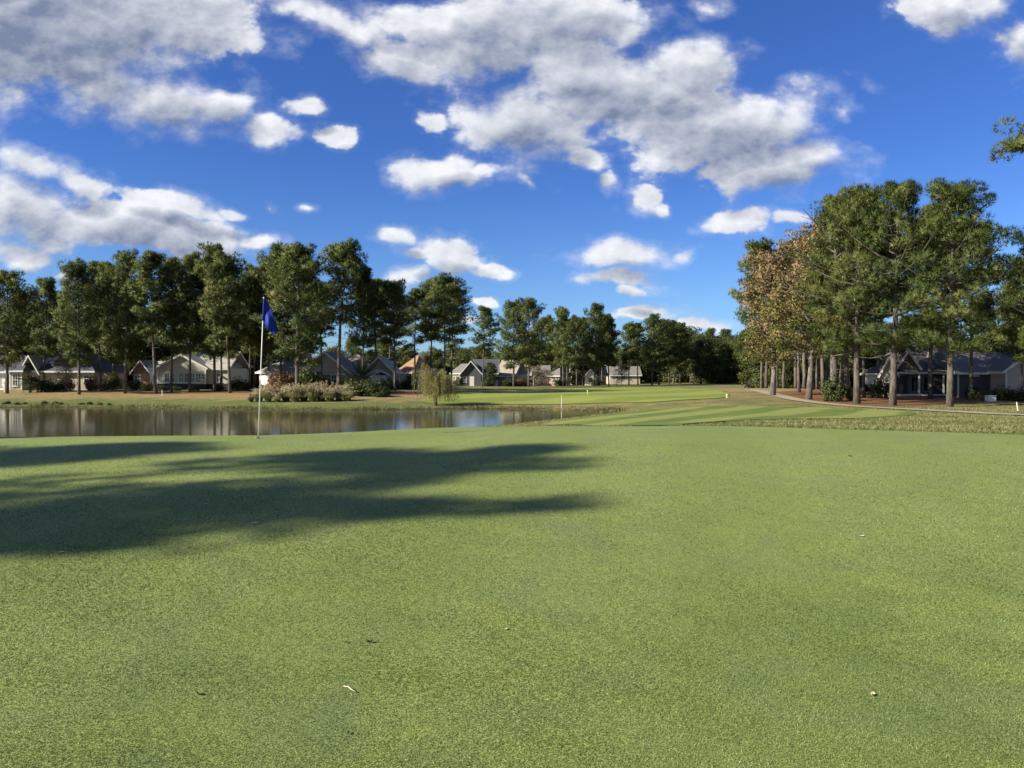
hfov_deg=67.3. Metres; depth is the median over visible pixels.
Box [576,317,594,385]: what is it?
pine tree
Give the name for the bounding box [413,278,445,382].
pine tree
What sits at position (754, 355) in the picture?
oak tree
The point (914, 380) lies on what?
window
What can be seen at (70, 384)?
shrub
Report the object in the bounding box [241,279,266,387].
pine tree
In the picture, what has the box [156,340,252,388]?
house
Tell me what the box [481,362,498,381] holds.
evergreen tree
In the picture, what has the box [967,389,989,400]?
shrub
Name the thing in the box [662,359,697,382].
scrub oak
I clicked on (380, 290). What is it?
pine tree
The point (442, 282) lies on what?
pine tree
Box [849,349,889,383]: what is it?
scrub oak
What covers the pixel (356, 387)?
shrub
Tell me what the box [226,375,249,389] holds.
shrub
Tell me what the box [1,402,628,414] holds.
bank grass
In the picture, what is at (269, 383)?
shrub
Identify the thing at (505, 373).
house
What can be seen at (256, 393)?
pampas grass
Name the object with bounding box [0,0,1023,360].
sky
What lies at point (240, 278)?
pine tree
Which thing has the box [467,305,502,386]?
pine tree
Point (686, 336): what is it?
pine tree
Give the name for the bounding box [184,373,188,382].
window
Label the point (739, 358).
oak tree
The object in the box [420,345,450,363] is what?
oak tree
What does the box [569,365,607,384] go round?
house
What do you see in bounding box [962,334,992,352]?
oak tree
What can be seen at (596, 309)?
pine tree
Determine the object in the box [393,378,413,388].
shrub
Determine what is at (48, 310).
pine tree
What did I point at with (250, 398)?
pampas grass
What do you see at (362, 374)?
palm tree
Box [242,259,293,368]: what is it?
pine tree
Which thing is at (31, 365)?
house
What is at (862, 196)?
pine tree
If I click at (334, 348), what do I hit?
oak tree
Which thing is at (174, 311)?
pine tree
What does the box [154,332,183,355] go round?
scrub oak
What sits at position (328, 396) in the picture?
pampas grass
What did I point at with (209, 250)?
pine tree
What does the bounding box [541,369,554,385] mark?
bare tree
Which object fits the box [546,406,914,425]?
fairway
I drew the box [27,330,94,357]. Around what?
scrub oak
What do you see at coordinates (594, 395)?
fairway
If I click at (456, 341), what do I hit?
pine tree
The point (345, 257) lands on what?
pine tree
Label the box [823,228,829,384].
pine tree
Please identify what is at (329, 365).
house
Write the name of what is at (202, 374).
window
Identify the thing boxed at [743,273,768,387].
pine tree
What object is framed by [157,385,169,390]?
shrub
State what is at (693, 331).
oak tree
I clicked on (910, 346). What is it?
pine tree
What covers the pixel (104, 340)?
pine tree
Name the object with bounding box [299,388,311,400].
pampas grass
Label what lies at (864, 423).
rough grass
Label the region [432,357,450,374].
scrub oak
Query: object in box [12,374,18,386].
window
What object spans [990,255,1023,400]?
pine tree
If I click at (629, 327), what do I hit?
pine tree
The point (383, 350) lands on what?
oak tree
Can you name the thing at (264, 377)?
garage door
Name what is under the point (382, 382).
shrub
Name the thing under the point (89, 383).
shrub
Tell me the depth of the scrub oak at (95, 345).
122.13 m
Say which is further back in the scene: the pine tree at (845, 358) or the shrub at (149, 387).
the shrub at (149, 387)
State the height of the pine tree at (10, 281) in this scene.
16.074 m
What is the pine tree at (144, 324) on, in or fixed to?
on the ground at (739, 395)
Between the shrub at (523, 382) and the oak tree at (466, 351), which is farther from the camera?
the oak tree at (466, 351)
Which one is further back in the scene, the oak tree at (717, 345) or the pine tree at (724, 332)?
the pine tree at (724, 332)
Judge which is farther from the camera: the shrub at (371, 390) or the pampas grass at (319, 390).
the shrub at (371, 390)
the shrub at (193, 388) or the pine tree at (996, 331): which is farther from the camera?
the pine tree at (996, 331)
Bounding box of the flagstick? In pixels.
[257,297,278,437]
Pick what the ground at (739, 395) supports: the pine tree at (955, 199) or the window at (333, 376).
the pine tree at (955, 199)
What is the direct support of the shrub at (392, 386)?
on the ground at (739, 395)
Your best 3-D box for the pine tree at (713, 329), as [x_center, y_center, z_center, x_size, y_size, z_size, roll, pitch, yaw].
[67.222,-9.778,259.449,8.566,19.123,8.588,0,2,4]
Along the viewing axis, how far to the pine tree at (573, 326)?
174.79 m
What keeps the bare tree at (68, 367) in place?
on the ground at (739, 395)
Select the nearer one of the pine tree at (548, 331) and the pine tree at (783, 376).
the pine tree at (783, 376)
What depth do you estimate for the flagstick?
12.24 m
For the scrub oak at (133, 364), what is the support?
on the ground at (739, 395)
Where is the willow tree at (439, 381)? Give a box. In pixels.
[411,363,461,405]
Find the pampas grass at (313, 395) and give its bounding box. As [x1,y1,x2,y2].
[302,384,322,401]
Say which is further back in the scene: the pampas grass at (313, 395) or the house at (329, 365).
the house at (329, 365)
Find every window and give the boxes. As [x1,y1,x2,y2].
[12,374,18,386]
[83,374,88,382]
[134,375,140,382]
[164,373,169,382]
[178,373,183,382]
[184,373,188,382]
[191,373,194,382]
[196,373,200,382]
[198,373,204,379]
[216,373,219,382]
[331,374,336,383]
[885,377,889,385]
[910,377,917,392]
[923,377,927,392]
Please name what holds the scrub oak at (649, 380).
on the ground at (739, 395)
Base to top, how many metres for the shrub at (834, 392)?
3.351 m
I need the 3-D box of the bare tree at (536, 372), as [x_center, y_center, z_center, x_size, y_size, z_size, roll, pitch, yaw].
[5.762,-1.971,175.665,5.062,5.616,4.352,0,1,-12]
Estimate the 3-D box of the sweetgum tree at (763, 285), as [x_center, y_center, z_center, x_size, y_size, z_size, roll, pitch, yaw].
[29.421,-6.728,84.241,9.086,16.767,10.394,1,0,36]
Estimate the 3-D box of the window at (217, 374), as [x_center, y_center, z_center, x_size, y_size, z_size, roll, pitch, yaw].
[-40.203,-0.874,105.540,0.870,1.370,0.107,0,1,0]
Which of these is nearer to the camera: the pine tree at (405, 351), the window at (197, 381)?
the window at (197, 381)
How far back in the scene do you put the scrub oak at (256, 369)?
119.34 m
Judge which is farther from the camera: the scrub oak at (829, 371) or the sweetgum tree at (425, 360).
the scrub oak at (829, 371)
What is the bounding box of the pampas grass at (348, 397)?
[339,390,355,400]
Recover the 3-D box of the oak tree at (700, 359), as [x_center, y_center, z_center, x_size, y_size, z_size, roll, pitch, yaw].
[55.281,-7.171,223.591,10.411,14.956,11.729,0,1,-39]
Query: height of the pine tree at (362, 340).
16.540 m
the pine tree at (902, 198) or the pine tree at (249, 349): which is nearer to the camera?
the pine tree at (902, 198)
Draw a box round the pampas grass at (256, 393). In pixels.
[252,388,263,401]
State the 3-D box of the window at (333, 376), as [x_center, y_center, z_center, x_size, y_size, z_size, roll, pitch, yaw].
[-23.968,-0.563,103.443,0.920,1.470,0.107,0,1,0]
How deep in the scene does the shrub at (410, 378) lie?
109.56 m
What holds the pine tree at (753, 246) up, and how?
on the ground at (739, 395)
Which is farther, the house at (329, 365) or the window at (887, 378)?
the house at (329, 365)
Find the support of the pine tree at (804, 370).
on the ground at (739, 395)
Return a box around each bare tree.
[51,347,77,391]
[531,363,545,386]
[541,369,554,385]
[613,363,628,384]
[681,334,697,382]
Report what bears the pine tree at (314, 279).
on the ground at (739, 395)
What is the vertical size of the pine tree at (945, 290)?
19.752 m
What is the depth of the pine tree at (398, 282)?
117.76 m
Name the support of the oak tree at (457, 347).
on the ground at (739, 395)
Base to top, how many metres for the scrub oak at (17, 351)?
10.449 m
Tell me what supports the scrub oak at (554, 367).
on the ground at (739, 395)
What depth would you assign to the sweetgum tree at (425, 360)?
117.85 m
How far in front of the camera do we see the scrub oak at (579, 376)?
203.61 m
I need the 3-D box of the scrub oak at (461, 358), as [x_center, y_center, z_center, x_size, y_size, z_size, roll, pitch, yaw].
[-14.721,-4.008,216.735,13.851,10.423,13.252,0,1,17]
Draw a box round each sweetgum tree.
[420,352,436,388]
[736,247,808,395]
[758,217,881,398]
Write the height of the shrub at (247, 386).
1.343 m
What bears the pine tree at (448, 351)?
on the ground at (739, 395)
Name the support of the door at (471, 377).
in the house at (470, 372)
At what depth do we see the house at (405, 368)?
123.13 m
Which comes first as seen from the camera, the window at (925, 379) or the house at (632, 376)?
the window at (925, 379)
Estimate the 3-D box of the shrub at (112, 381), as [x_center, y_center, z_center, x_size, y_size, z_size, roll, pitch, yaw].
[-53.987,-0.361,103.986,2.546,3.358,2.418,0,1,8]
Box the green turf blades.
[0,438,1023,767]
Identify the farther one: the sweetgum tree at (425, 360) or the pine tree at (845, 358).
the sweetgum tree at (425, 360)
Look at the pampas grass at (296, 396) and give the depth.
79.20 m
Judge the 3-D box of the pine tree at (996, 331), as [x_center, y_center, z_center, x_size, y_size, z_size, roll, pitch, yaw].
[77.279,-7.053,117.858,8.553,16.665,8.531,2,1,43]
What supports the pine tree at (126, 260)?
on the ground at (739, 395)
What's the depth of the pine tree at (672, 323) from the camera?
210.86 m
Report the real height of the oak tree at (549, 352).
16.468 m
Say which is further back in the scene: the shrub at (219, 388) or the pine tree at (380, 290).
the pine tree at (380, 290)
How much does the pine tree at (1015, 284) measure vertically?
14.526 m
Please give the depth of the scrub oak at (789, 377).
118.99 m
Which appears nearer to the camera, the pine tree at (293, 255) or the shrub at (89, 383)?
the pine tree at (293, 255)
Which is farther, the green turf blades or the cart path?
the cart path
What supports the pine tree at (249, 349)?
on the ground at (739, 395)
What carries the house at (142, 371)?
on the ground at (739, 395)
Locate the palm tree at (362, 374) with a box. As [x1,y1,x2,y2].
[342,360,380,386]
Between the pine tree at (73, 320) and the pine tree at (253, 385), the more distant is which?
the pine tree at (73, 320)
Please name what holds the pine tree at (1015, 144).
on the ground at (739, 395)
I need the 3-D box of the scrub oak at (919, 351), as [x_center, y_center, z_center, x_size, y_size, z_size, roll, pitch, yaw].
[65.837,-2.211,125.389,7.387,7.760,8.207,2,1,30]
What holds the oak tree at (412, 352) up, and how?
on the ground at (739, 395)
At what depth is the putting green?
5.15 m
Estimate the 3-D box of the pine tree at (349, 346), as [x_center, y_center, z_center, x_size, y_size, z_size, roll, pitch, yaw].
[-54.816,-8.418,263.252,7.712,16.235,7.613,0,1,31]
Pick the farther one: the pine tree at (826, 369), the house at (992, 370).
the pine tree at (826, 369)
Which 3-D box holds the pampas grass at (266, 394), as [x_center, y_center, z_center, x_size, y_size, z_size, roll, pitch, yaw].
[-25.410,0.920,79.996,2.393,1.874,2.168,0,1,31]
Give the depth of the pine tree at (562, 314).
177.13 m
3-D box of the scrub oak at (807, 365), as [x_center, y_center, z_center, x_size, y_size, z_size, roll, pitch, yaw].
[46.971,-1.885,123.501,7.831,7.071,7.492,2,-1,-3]
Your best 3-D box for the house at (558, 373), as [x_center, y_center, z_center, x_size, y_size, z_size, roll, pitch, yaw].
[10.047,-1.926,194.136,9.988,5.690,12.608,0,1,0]
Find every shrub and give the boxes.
[35,376,55,391]
[48,381,67,391]
[57,374,77,390]
[83,374,97,390]
[95,383,112,390]
[100,369,122,389]
[127,377,145,389]
[139,382,152,390]
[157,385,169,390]
[173,385,181,390]
[191,386,200,390]
[210,384,226,390]
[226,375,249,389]
[240,382,252,389]
[265,376,276,391]
[267,368,294,392]
[291,364,323,391]
[322,378,336,389]
[335,372,360,386]
[338,381,362,395]
[347,378,375,396]
[360,375,390,390]
[360,381,385,396]
[371,387,393,397]
[377,377,400,389]
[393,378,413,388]
[403,371,420,388]
[452,377,467,385]
[480,378,495,385]
[500,378,518,386]
[515,376,527,386]
[552,378,567,385]
[589,379,602,385]
[818,371,847,401]
[844,385,852,400]
[860,383,873,393]
[869,378,889,397]
[964,386,980,398]
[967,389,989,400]
[989,383,1018,399]
[1004,386,1023,401]
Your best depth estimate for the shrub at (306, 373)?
94.14 m
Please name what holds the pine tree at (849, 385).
on the ground at (739, 395)
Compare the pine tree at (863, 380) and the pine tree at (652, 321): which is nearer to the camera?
the pine tree at (863, 380)
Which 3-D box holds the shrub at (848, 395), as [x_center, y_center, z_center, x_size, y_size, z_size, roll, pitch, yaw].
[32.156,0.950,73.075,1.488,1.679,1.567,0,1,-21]
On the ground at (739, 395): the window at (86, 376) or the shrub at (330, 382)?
the shrub at (330, 382)
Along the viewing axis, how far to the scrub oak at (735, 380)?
248.58 m
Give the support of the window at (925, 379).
in the house at (992, 370)
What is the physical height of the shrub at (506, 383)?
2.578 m
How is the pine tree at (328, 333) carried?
on the ground at (739, 395)
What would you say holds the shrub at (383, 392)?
on the ground at (739, 395)
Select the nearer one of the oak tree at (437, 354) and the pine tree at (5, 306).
the pine tree at (5, 306)
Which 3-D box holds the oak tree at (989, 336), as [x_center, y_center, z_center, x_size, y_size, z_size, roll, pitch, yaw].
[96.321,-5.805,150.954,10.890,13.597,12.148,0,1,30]
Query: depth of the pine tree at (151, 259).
94.24 m
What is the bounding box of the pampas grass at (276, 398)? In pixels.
[271,391,282,401]
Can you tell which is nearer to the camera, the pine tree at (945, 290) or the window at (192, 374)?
the pine tree at (945, 290)
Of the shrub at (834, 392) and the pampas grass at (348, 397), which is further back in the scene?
the pampas grass at (348, 397)
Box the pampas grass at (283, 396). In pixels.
[277,385,293,400]
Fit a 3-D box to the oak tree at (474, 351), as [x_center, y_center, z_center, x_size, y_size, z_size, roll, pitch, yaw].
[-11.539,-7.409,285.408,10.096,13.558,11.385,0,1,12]
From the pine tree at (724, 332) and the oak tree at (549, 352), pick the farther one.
the pine tree at (724, 332)
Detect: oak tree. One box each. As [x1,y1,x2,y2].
[145,326,174,341]
[263,345,279,363]
[317,345,347,355]
[369,336,401,362]
[395,348,420,362]
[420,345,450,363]
[442,344,463,363]
[453,347,473,358]
[464,346,497,357]
[471,348,490,358]
[473,351,491,358]
[542,338,565,371]
[613,349,639,362]
[650,333,695,383]
[685,326,704,334]
[688,330,722,382]
[688,334,727,383]
[716,334,741,382]
[730,340,759,373]
[741,342,788,377]
[907,328,945,350]
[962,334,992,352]
[976,321,1010,352]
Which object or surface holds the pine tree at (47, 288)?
on the ground at (739, 395)
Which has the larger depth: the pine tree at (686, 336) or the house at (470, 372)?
the pine tree at (686, 336)
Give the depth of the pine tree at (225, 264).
93.68 m
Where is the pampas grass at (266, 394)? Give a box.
[259,384,276,401]
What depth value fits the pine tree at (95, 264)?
107.12 m
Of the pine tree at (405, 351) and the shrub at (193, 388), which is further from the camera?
the pine tree at (405, 351)
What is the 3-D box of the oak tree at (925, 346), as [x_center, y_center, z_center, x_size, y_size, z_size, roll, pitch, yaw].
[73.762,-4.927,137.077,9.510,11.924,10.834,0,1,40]
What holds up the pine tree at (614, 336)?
on the ground at (739, 395)
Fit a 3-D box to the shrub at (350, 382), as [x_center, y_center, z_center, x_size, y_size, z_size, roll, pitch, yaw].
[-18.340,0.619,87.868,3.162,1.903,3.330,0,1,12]
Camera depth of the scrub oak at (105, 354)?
117.31 m
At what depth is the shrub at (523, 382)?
171.73 m
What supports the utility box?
on the ground at (739, 395)
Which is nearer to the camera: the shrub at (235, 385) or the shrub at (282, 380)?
the shrub at (282, 380)
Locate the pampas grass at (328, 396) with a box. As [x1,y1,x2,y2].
[320,387,339,401]
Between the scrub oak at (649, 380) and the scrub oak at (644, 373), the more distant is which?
the scrub oak at (649, 380)
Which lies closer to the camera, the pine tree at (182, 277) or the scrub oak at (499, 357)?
the pine tree at (182, 277)
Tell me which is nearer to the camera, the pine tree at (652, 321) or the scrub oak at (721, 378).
the pine tree at (652, 321)
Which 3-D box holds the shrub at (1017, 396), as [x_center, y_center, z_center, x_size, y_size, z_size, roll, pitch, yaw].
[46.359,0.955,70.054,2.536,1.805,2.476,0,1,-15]
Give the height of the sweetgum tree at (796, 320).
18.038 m
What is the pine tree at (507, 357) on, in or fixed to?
on the ground at (739, 395)
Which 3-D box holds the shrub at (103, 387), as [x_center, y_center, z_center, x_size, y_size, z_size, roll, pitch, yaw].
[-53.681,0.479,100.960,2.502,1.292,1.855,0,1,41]
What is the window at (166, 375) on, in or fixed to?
in the house at (201, 374)
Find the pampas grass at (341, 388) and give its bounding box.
[329,384,349,400]
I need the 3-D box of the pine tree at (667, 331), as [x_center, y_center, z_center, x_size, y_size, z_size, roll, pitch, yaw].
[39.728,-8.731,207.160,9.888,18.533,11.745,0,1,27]
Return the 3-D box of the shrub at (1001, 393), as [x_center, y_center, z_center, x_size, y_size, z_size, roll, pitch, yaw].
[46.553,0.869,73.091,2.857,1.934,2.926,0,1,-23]
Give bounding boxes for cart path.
[744,389,1023,414]
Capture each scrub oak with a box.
[1,331,30,355]
[24,331,66,357]
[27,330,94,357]
[59,333,107,355]
[93,345,134,383]
[101,329,160,382]
[127,336,177,378]
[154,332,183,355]
[206,342,269,387]
[244,330,283,386]
[364,355,375,363]
[391,360,405,367]
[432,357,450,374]
[439,352,475,379]
[484,350,526,364]
[549,360,565,371]
[560,352,606,384]
[617,358,651,381]
[631,353,662,382]
[643,357,671,382]
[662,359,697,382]
[688,353,733,383]
[727,362,741,382]
[736,349,779,387]
[762,358,801,388]
[788,353,824,388]
[814,359,843,386]
[829,349,874,388]
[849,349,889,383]
[913,348,926,353]
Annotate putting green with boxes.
[0,426,1023,767]
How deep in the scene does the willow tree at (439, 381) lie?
75.42 m
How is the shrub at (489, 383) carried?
on the ground at (739, 395)
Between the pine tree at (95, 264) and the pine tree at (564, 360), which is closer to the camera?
the pine tree at (95, 264)
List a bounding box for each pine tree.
[0,268,45,393]
[0,290,53,337]
[11,306,42,333]
[24,276,68,379]
[35,301,69,326]
[46,256,106,394]
[60,302,87,330]
[69,260,120,383]
[70,306,104,334]
[83,260,137,388]
[93,247,151,392]
[119,290,155,340]
[123,249,182,393]
[132,311,168,338]
[147,289,189,340]
[150,256,193,391]
[165,251,213,391]
[174,241,244,391]
[194,250,254,392]
[202,273,249,386]
[235,263,269,383]
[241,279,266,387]
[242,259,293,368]
[244,240,307,371]
[249,240,339,391]
[283,261,323,356]
[303,281,336,378]
[305,237,378,390]
[338,262,384,384]
[341,336,357,358]
[358,277,391,360]
[371,280,413,390]
[377,278,411,359]
[397,345,411,363]
[399,287,436,389]
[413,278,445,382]
[418,271,476,384]
[431,288,474,388]
[445,348,454,364]
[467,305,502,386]
[492,299,533,386]
[505,297,547,386]
[534,314,559,364]
[549,305,575,385]
[550,319,581,385]
[562,314,591,385]
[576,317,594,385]
[579,302,615,385]
[588,320,615,384]
[593,313,622,385]
[614,321,640,384]
[627,322,645,384]
[632,313,675,384]
[644,318,679,384]
[656,319,684,383]
[667,322,695,383]
[704,327,720,353]
[717,328,734,337]
[728,236,778,387]
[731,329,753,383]
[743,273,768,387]
[747,254,785,387]
[753,298,790,387]
[762,239,820,392]
[768,189,889,400]
[774,233,820,389]
[775,288,800,388]
[784,258,805,388]
[796,182,907,403]
[802,230,819,388]
[814,204,887,394]
[820,241,825,388]
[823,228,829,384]
[824,200,906,396]
[827,324,850,388]
[838,353,843,387]
[839,178,942,405]
[857,211,918,364]
[889,320,917,352]
[893,203,979,398]
[899,176,1023,406]
[923,220,1009,398]
[962,310,999,352]
[981,290,1021,352]
[988,115,1023,163]
[989,224,1023,362]
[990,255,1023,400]
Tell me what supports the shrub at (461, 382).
on the ground at (739, 395)
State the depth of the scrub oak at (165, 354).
119.27 m
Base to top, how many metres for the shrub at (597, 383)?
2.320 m
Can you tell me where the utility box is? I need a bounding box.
[984,395,996,401]
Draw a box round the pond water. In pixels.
[0,407,602,436]
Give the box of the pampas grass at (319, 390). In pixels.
[305,381,333,400]
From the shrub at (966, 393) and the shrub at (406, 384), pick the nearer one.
the shrub at (966, 393)
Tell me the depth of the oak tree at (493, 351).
384.68 m
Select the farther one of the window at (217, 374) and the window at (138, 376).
the window at (138, 376)
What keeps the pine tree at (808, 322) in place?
on the ground at (739, 395)
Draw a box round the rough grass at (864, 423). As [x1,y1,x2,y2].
[482,405,1023,434]
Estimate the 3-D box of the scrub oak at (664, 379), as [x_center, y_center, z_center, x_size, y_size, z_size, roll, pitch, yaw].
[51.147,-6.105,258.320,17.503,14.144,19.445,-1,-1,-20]
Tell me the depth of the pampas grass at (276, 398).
79.28 m
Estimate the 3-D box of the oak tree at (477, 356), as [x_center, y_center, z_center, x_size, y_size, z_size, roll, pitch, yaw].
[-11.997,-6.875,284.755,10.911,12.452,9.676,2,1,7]
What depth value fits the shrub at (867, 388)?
89.87 m
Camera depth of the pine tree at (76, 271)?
93.11 m
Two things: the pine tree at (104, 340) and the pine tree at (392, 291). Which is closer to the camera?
the pine tree at (392, 291)
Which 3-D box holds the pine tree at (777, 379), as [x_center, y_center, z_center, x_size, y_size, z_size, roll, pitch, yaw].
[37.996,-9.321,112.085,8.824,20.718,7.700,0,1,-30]
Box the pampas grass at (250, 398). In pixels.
[246,393,254,401]
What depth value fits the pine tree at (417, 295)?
105.23 m
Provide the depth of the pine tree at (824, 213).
71.15 m
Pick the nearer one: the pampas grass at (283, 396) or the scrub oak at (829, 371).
the pampas grass at (283, 396)
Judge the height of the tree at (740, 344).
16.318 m
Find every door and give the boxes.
[261,374,271,385]
[323,375,329,380]
[470,376,473,385]
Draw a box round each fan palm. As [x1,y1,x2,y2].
[12,376,47,392]
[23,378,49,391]
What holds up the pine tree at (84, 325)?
on the ground at (739, 395)
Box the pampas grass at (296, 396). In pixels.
[283,383,307,401]
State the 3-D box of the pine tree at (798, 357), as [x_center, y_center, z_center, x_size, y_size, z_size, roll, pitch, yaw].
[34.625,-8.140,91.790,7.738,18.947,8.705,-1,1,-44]
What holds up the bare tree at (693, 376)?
on the ground at (739, 395)
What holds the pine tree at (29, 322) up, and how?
on the ground at (739, 395)
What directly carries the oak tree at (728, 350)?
on the ground at (739, 395)
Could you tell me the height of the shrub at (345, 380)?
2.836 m
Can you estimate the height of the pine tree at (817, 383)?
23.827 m
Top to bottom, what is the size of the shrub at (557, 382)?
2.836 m
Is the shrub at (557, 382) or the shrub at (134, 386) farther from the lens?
the shrub at (557, 382)
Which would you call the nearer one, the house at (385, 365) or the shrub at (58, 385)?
the shrub at (58, 385)
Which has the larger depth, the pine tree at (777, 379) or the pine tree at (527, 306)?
the pine tree at (527, 306)
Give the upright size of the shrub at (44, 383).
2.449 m
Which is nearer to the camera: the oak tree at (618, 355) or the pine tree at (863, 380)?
the pine tree at (863, 380)
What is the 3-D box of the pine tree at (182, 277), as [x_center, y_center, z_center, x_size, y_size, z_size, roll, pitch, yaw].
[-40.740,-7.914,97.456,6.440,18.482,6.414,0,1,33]
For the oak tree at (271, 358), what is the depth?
237.54 m
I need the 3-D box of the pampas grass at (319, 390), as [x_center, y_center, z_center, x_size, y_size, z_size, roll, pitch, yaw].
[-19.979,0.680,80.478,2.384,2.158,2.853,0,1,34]
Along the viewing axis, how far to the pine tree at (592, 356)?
199.82 m
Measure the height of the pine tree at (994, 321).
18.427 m
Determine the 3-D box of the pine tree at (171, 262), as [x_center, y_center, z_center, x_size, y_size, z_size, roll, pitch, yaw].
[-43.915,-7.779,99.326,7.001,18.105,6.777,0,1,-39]
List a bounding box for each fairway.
[420,387,728,404]
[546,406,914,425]
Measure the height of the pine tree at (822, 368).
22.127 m
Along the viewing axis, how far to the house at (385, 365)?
110.99 m
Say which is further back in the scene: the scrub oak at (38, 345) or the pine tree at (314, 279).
the scrub oak at (38, 345)
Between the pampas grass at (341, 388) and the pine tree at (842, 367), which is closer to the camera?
the pampas grass at (341, 388)
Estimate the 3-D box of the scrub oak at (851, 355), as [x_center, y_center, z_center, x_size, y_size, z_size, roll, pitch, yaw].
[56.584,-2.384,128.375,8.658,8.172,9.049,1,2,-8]
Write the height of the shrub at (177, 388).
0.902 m
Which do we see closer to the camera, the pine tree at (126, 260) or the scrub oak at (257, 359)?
the pine tree at (126, 260)
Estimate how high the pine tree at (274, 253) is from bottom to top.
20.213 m
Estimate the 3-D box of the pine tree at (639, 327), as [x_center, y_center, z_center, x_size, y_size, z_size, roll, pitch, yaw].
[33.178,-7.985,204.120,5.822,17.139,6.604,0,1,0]
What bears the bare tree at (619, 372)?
on the ground at (739, 395)
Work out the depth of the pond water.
54.80 m
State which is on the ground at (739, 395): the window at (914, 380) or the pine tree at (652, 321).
the pine tree at (652, 321)
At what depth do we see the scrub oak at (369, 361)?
219.37 m
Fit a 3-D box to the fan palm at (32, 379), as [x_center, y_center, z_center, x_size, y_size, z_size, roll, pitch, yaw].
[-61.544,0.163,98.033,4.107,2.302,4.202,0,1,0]
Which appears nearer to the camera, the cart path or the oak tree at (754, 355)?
the cart path
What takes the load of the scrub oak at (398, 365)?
on the ground at (739, 395)
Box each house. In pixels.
[0,353,129,389]
[129,360,164,388]
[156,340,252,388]
[255,351,359,385]
[349,354,401,382]
[399,355,438,387]
[452,359,499,385]
[498,360,531,385]
[532,365,570,385]
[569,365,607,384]
[606,366,641,383]
[860,342,1023,397]
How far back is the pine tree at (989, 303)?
73.62 m
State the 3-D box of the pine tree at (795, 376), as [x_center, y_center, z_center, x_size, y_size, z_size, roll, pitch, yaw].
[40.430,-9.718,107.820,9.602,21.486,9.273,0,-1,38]
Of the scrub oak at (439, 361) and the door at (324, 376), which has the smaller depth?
the door at (324, 376)
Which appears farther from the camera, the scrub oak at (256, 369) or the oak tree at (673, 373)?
the oak tree at (673, 373)
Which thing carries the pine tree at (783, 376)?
on the ground at (739, 395)
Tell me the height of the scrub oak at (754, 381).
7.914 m
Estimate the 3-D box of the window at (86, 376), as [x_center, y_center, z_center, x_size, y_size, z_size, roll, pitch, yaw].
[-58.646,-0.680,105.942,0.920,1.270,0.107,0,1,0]
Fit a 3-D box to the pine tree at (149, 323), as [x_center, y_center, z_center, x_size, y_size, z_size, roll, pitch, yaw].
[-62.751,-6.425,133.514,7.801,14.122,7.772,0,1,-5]
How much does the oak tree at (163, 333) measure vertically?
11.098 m
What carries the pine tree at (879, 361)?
on the ground at (739, 395)
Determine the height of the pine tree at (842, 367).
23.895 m
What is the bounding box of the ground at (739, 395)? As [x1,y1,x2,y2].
[0,382,1023,434]
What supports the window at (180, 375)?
in the house at (201, 374)
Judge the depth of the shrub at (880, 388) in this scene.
78.59 m

